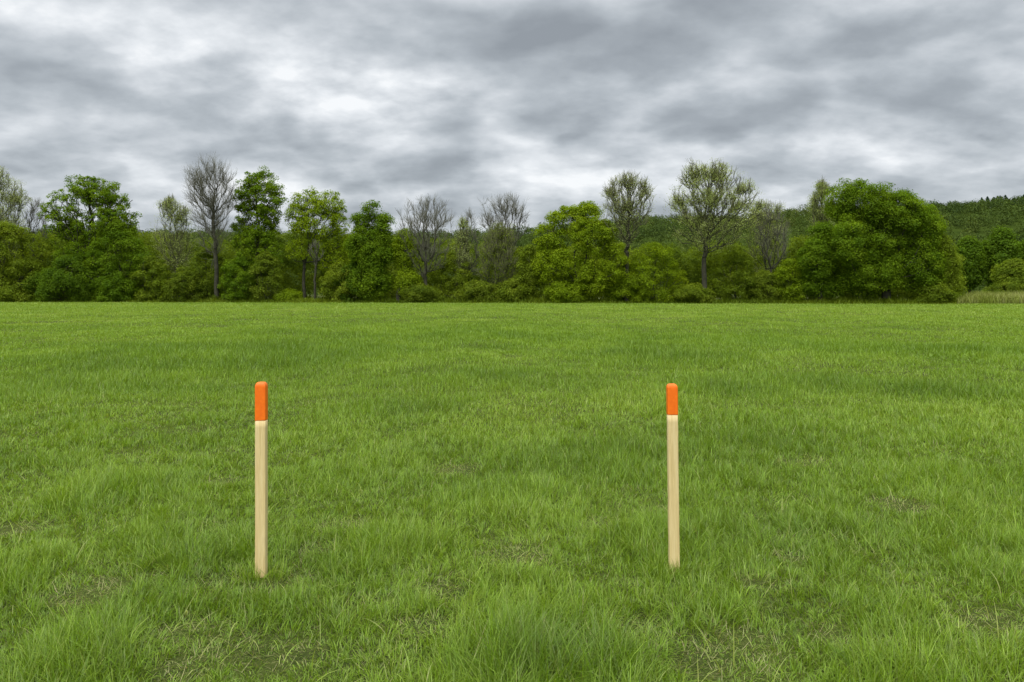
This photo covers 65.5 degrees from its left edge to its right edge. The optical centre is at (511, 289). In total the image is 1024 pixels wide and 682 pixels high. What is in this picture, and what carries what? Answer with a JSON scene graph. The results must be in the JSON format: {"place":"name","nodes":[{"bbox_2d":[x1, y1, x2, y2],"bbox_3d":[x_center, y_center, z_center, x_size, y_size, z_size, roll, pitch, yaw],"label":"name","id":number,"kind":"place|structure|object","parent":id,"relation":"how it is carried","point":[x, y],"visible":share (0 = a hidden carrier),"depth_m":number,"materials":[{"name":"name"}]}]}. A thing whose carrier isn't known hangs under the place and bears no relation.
{"place":"outdoors","nodes":[
{"label":"outdoors","id":0,"kind":"place"},
{"bbox_2d":[0,295,1023,681],"bbox_3d":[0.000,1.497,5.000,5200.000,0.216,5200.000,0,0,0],"label":"ground","id":1,"kind":"structure","parent":0,"point":[278,663],"depth_m":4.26,"materials":[{"name":"green plant"}]},
{"bbox_2d":[0,266,26,298],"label":"bush","id":2,"kind":"object","parent":1,"relation":"on","point":[4,272],"visible":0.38,"depth_m":91.76,"materials":[{"name":"green plant"}]},
{"bbox_2d":[0,166,32,287],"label":"budding tree","id":3,"kind":"object","parent":1,"relation":"on","point":[14,200],"visible":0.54,"depth_m":96.64,"materials":[{"name":"green plant"}]},
{"bbox_2d":[0,221,50,301],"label":"leafy tree","id":4,"kind":"object","parent":1,"relation":"on","point":[24,262],"visible":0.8,"depth_m":91.75,"materials":[{"name":"green plant"}]},
{"bbox_2d":[21,198,48,267],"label":"bare tree","id":5,"kind":"object","parent":1,"relation":"on","point":[33,211],"visible":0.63,"depth_m":99.33,"materials":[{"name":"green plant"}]},
{"bbox_2d":[22,268,62,301],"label":"bush","id":6,"kind":"object","parent":1,"relation":"on","point":[30,281],"visible":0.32,"depth_m":90.81,"materials":[{"name":"green plant"}]},
{"bbox_2d":[34,252,103,301],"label":"leafy tree","id":7,"kind":"object","parent":1,"relation":"on","point":[55,276],"visible":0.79,"depth_m":89.68,"materials":[{"name":"green plant"}]},
{"bbox_2d":[60,275,95,301],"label":"bush","id":8,"kind":"object","parent":1,"relation":"on","point":[70,296],"visible":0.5,"depth_m":89.92,"materials":[{"name":"green plant"}]},
{"bbox_2d":[36,174,142,275],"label":"leafy tree","id":9,"kind":"object","parent":1,"relation":"on","point":[105,215],"visible":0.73,"depth_m":92.46,"materials":[{"name":"green plant"}]},
{"bbox_2d":[90,272,135,301],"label":"bush","id":10,"kind":"object","parent":1,"relation":"on","point":[106,284],"visible":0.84,"depth_m":89.18,"materials":[{"name":"green plant"}]},
{"bbox_2d":[77,219,155,301],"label":"leafy tree","id":11,"kind":"object","parent":1,"relation":"on","point":[120,239],"visible":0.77,"depth_m":90.52,"materials":[{"name":"green plant"}]},
{"bbox_2d":[130,255,172,301],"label":"bush","id":12,"kind":"object","parent":1,"relation":"on","point":[156,266],"visible":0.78,"depth_m":89.92,"materials":[{"name":"green plant"}]},
{"bbox_2d":[148,194,196,294],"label":"budding tree","id":13,"kind":"object","parent":1,"relation":"on","point":[168,205],"visible":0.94,"depth_m":92.52,"materials":[{"name":"green plant"}]},
{"bbox_2d":[159,265,210,301],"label":"bush","id":14,"kind":"object","parent":1,"relation":"on","point":[173,287],"visible":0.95,"depth_m":88.75,"materials":[{"name":"green plant"}]},
{"bbox_2d":[184,247,227,301],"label":"bush","id":15,"kind":"object","parent":1,"relation":"on","point":[208,284],"visible":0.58,"depth_m":90.42,"materials":[{"name":"green plant"}]},
{"bbox_2d":[181,151,242,297],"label":"bare tree","id":16,"kind":"object","parent":1,"relation":"on","point":[212,205],"visible":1,"depth_m":89.38,"materials":[{"name":"grey plant"}]},
{"bbox_2d":[217,256,256,300],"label":"bush","id":17,"kind":"object","parent":1,"relation":"on","point":[235,268],"visible":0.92,"depth_m":88.80,"materials":[{"name":"green plant"}]},
{"bbox_2d":[229,165,287,293],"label":"leafy tree","id":18,"kind":"object","parent":1,"relation":"on","point":[247,237],"visible":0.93,"depth_m":90.91,"materials":[{"name":"green plant"}]},
{"bbox_2d":[255,382,267,577],"bbox_3d":[-1.308,1.072,4.158,0.057,1.176,0.046,0,0,0],"label":"marker stake","id":19,"kind":"object","parent":1,"relation":"on","point":[261,474],"visible":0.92,"depth_m":4.14,"materials":[{"name":"brown wood"}]},
{"bbox_2d":[243,251,283,300],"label":"bush","id":20,"kind":"object","parent":1,"relation":"on","point":[264,258],"visible":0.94,"depth_m":88.63,"materials":[{"name":"green plant"}]},
{"bbox_2d":[273,288,302,300],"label":"bush","id":21,"kind":"object","parent":1,"relation":"on","point":[287,293],"visible":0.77,"depth_m":88.66,"materials":[{"name":"green plant"}]},
{"bbox_2d":[309,238,322,298],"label":"slim tree","id":22,"kind":"object","parent":1,"relation":"on","point":[316,262],"visible":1,"depth_m":88.42,"materials":[{"name":"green plant"}]},
{"bbox_2d":[282,185,350,298],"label":"leafy tree","id":23,"kind":"object","parent":1,"relation":"on","point":[321,209],"visible":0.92,"depth_m":90.67,"materials":[{"name":"green plant"}]},
{"bbox_2d":[317,261,356,301],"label":"bush","id":24,"kind":"object","parent":1,"relation":"on","point":[329,292],"visible":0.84,"depth_m":87.37,"materials":[{"name":"green plant"}]},
{"bbox_2d":[332,261,374,302],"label":"bush","id":25,"kind":"object","parent":1,"relation":"on","point":[354,266],"visible":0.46,"depth_m":87.36,"materials":[{"name":"green plant"}]},
{"bbox_2d":[342,200,396,299],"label":"leafy tree","id":26,"kind":"object","parent":1,"relation":"on","point":[372,261],"visible":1,"depth_m":86.78,"materials":[{"name":"green plant"}]},
{"bbox_2d":[390,228,423,302],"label":"leafy tree","id":27,"kind":"object","parent":1,"relation":"on","point":[407,277],"visible":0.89,"depth_m":86.70,"materials":[{"name":"green plant"}]},
{"bbox_2d":[397,283,444,302],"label":"bush","id":28,"kind":"object","parent":1,"relation":"on","point":[419,291],"visible":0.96,"depth_m":85.39,"materials":[{"name":"green plant"}]},
{"bbox_2d":[395,194,455,293],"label":"bare tree","id":29,"kind":"object","parent":1,"relation":"on","point":[426,222],"visible":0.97,"depth_m":86.96,"materials":[{"name":"grey plant"}]},
{"bbox_2d":[427,251,471,298],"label":"bush","id":30,"kind":"object","parent":1,"relation":"on","point":[447,290],"visible":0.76,"depth_m":88.67,"materials":[{"name":"green plant"}]},
{"bbox_2d":[449,213,473,284],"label":"budding tree","id":31,"kind":"object","parent":1,"relation":"on","point":[461,251],"visible":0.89,"depth_m":88.94,"materials":[{"name":"green plant"}]},
{"bbox_2d":[458,207,481,278],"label":"bare tree","id":32,"kind":"object","parent":1,"relation":"on","point":[472,243],"visible":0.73,"depth_m":89.91,"materials":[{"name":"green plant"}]},
{"bbox_2d":[449,279,498,302],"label":"bush","id":33,"kind":"object","parent":1,"relation":"on","point":[477,289],"visible":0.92,"depth_m":85.69,"materials":[{"name":"green plant"}]},
{"bbox_2d":[8,295,957,303],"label":"verge herbs","id":34,"kind":"object","parent":1,"relation":"on","point":[843,300],"visible":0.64,"depth_m":84.16,"materials":[{"name":"green plant"}]},
{"bbox_2d":[2,229,967,300],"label":"woodland undergrowth","id":35,"kind":"object","parent":1,"relation":"on","point":[690,264],"visible":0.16,"depth_m":96.51,"materials":[{"name":"green plant"}]},
{"bbox_2d":[473,219,519,290],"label":"budding tree","id":36,"kind":"object","parent":1,"relation":"on","point":[502,265],"visible":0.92,"depth_m":87.11,"materials":[{"name":"green plant"}]},
{"bbox_2d":[476,193,530,279],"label":"bare tree","id":37,"kind":"object","parent":1,"relation":"on","point":[505,215],"visible":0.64,"depth_m":92.51,"materials":[{"name":"grey plant"}]},
{"bbox_2d":[490,277,534,302],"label":"bush","id":38,"kind":"object","parent":1,"relation":"on","point":[506,289],"visible":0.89,"depth_m":85.33,"materials":[{"name":"green plant"}]},
{"bbox_2d":[513,244,543,298],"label":"bush","id":39,"kind":"object","parent":1,"relation":"on","point":[529,251],"visible":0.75,"depth_m":86.20,"materials":[{"name":"green plant"}]},
{"bbox_2d":[541,280,590,302],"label":"bush","id":40,"kind":"object","parent":1,"relation":"on","point":[562,293],"visible":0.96,"depth_m":83.65,"materials":[{"name":"green plant"}]},
{"bbox_2d":[530,200,631,299],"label":"leafy tree","id":41,"kind":"object","parent":1,"relation":"on","point":[580,214],"visible":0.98,"depth_m":84.42,"materials":[{"name":"green plant"}]},
{"bbox_2d":[604,264,641,300],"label":"bush","id":42,"kind":"object","parent":1,"relation":"on","point":[615,293],"visible":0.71,"depth_m":83.49,"materials":[{"name":"green plant"}]},
{"bbox_2d":[600,169,659,301],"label":"budding tree","id":43,"kind":"object","parent":1,"relation":"on","point":[624,210],"visible":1,"depth_m":83.28,"materials":[{"name":"green plant"}]},
{"bbox_2d":[619,241,688,302],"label":"bush","id":44,"kind":"object","parent":1,"relation":"on","point":[655,250],"visible":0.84,"depth_m":83.54,"materials":[{"name":"green plant"}]},
{"bbox_2d":[666,383,679,571],"bbox_3d":[0.848,1.079,4.190,0.055,1.163,0.045,-1,0,0],"label":"marker stake","id":45,"kind":"object","parent":1,"relation":"on","point":[672,471],"visible":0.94,"depth_m":4.17,"materials":[{"name":"brown wood"}]},
{"bbox_2d":[670,282,717,302],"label":"bush","id":46,"kind":"object","parent":1,"relation":"on","point":[696,292],"visible":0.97,"depth_m":82.21,"materials":[{"name":"green plant"}]},
{"bbox_2d":[664,157,766,295],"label":"budding tree","id":47,"kind":"object","parent":1,"relation":"on","point":[700,220],"visible":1,"depth_m":82.62,"materials":[{"name":"green plant"}]},
{"bbox_2d":[707,251,766,299],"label":"bush","id":48,"kind":"object","parent":1,"relation":"on","point":[737,257],"visible":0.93,"depth_m":83.15,"materials":[{"name":"green plant"}]},
{"bbox_2d":[744,269,780,301],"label":"bush","id":49,"kind":"object","parent":1,"relation":"on","point":[765,279],"visible":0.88,"depth_m":82.20,"materials":[{"name":"green plant"}]},
{"bbox_2d":[742,197,787,297],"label":"budding tree","id":50,"kind":"object","parent":1,"relation":"on","point":[778,208],"visible":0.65,"depth_m":86.85,"materials":[{"name":"green plant"}]},
{"bbox_2d":[752,206,791,284],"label":"bare tree","id":51,"kind":"object","parent":1,"relation":"on","point":[784,236],"visible":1,"depth_m":83.43,"materials":[{"name":"grey plant"}]},
{"bbox_2d":[770,258,808,301],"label":"bush","id":52,"kind":"object","parent":1,"relation":"on","point":[791,290],"visible":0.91,"depth_m":81.95,"materials":[{"name":"green plant"}]},
{"bbox_2d":[792,220,841,299],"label":"leafy tree","id":53,"kind":"object","parent":1,"relation":"on","point":[813,254],"visible":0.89,"depth_m":80.97,"materials":[{"name":"green plant"}]},
{"bbox_2d":[804,175,836,237],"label":"budding tree","id":54,"kind":"object","parent":1,"relation":"on","point":[816,202],"visible":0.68,"depth_m":88.47,"materials":[{"name":"green plant"}]},
{"bbox_2d":[821,178,951,299],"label":"leafy tree","id":55,"kind":"object","parent":1,"relation":"on","point":[864,260],"visible":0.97,"depth_m":80.17,"materials":[{"name":"green plant"}]},
{"bbox_2d":[905,281,958,303],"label":"bush","id":56,"kind":"object","parent":1,"relation":"on","point":[945,294],"visible":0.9,"depth_m":79.46,"materials":[{"name":"green plant"}]},
{"bbox_2d":[924,233,965,300],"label":"leafy tree","id":57,"kind":"object","parent":1,"relation":"on","point":[954,280],"visible":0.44,"depth_m":80.54,"materials":[{"name":"green plant"}]},
{"bbox_2d":[952,235,990,294],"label":"leafy tree","id":58,"kind":"object","parent":1,"relation":"on","point":[975,266],"visible":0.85,"depth_m":119.34,"materials":[{"name":"green plant"}]},
{"bbox_2d":[955,289,1023,303],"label":"reeds","id":59,"kind":"object","parent":1,"relation":"on","point":[998,297],"visible":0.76,"depth_m":81.19,"materials":[{"name":"green plant"}]},
{"bbox_2d":[980,225,1023,291],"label":"leafy tree","id":60,"kind":"object","parent":1,"relation":"on","point":[1002,246],"visible":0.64,"depth_m":119.10,"materials":[{"name":"green plant"}]},
{"bbox_2d":[982,281,1023,293],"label":"bush","id":61,"kind":"object","parent":1,"relation":"on","point":[1012,287],"visible":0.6,"depth_m":105.52,"materials":[{"name":"green plant"}]},
{"bbox_2d":[989,257,1023,290],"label":"leafy tree","id":62,"kind":"object","parent":1,"relation":"on","point":[1011,270],"visible":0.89,"depth_m":107.22,"materials":[{"name":"green plant"}]},
{"bbox_2d":[1018,240,1023,261],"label":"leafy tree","id":63,"kind":"object","parent":1,"relation":"on","point":[1022,242],"visible":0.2,"depth_m":119.34,"materials":[{"name":"green plant"}]},
{"bbox_2d":[0,0,1023,235],"label":"sky","id":64,"kind":"structure","parent":0,"point":[389,102],"materials":[{"name":"grey"}]},
{"bbox_2d":[48,204,1023,294],"bbox_3d":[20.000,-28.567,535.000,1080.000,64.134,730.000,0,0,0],"label":"hill","id":65,"kind":"structure","parent":0,"point":[1013,227],"depth_m":333.07,"materials":[{"name":"green plant"}]},
{"bbox_2d":[20,195,1023,293],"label":"hill forest","id":66,"kind":"object","parent":65,"relation":"on","point":[661,228],"visible":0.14,"depth_m":341.96,"materials":[{"name":"green plant"}]},
{"bbox_2d":[644,194,1023,224],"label":"ridge conifers","id":67,"kind":"object","parent":65,"relation":"on","point":[987,197],"visible":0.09,"depth_m":436.09,"materials":[{"name":"green plant"}]}
]}

